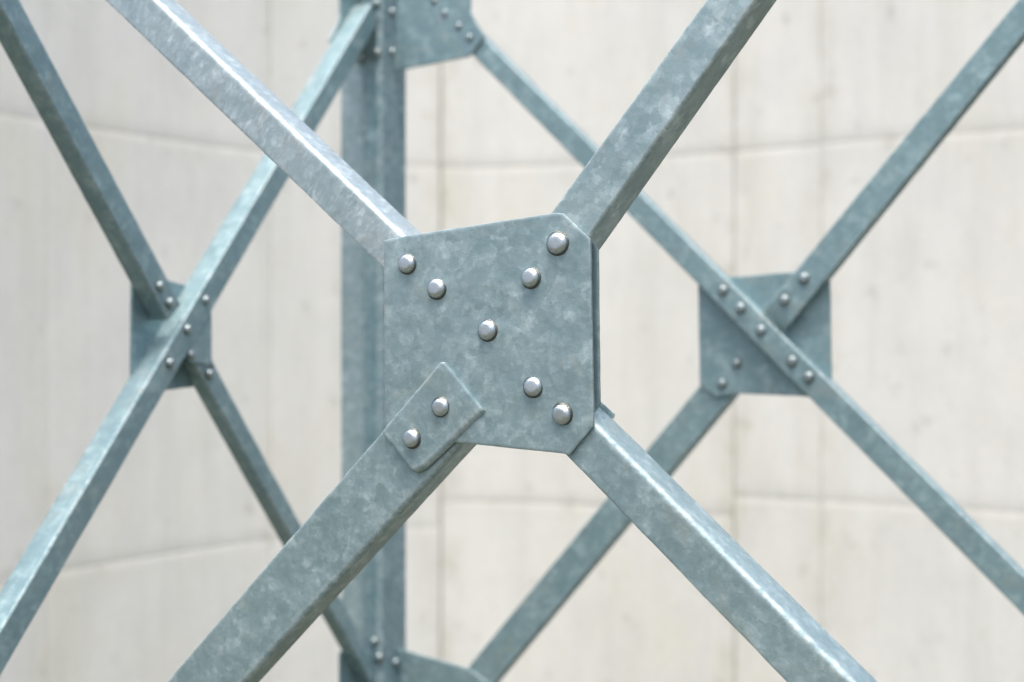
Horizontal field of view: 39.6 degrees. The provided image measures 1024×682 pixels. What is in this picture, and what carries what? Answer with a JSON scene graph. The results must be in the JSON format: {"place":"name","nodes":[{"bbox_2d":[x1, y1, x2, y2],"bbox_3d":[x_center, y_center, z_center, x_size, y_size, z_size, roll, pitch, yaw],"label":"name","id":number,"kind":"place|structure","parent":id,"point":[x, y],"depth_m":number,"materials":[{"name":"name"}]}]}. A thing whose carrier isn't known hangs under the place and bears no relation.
{"place":"outdoors","nodes":[
{"label":"outdoors","id":0,"kind":"place"},
{"bbox_2d":[0,0,1023,681],"bbox_3d":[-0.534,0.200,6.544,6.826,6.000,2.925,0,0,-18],"label":"concrete wall","id":1,"kind":"structure","parent":0,"point":[800,126],"depth_m":7.10,"materials":[{"name":"beige concrete"}]},
{"bbox_2d":[0,0,1023,681],"bbox_3d":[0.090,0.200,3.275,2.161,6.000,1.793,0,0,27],"label":"lattice tower","id":2,"kind":"structure","parent":0,"point":[458,344],"depth_m":3.10,"materials":[{"name":"metal"}]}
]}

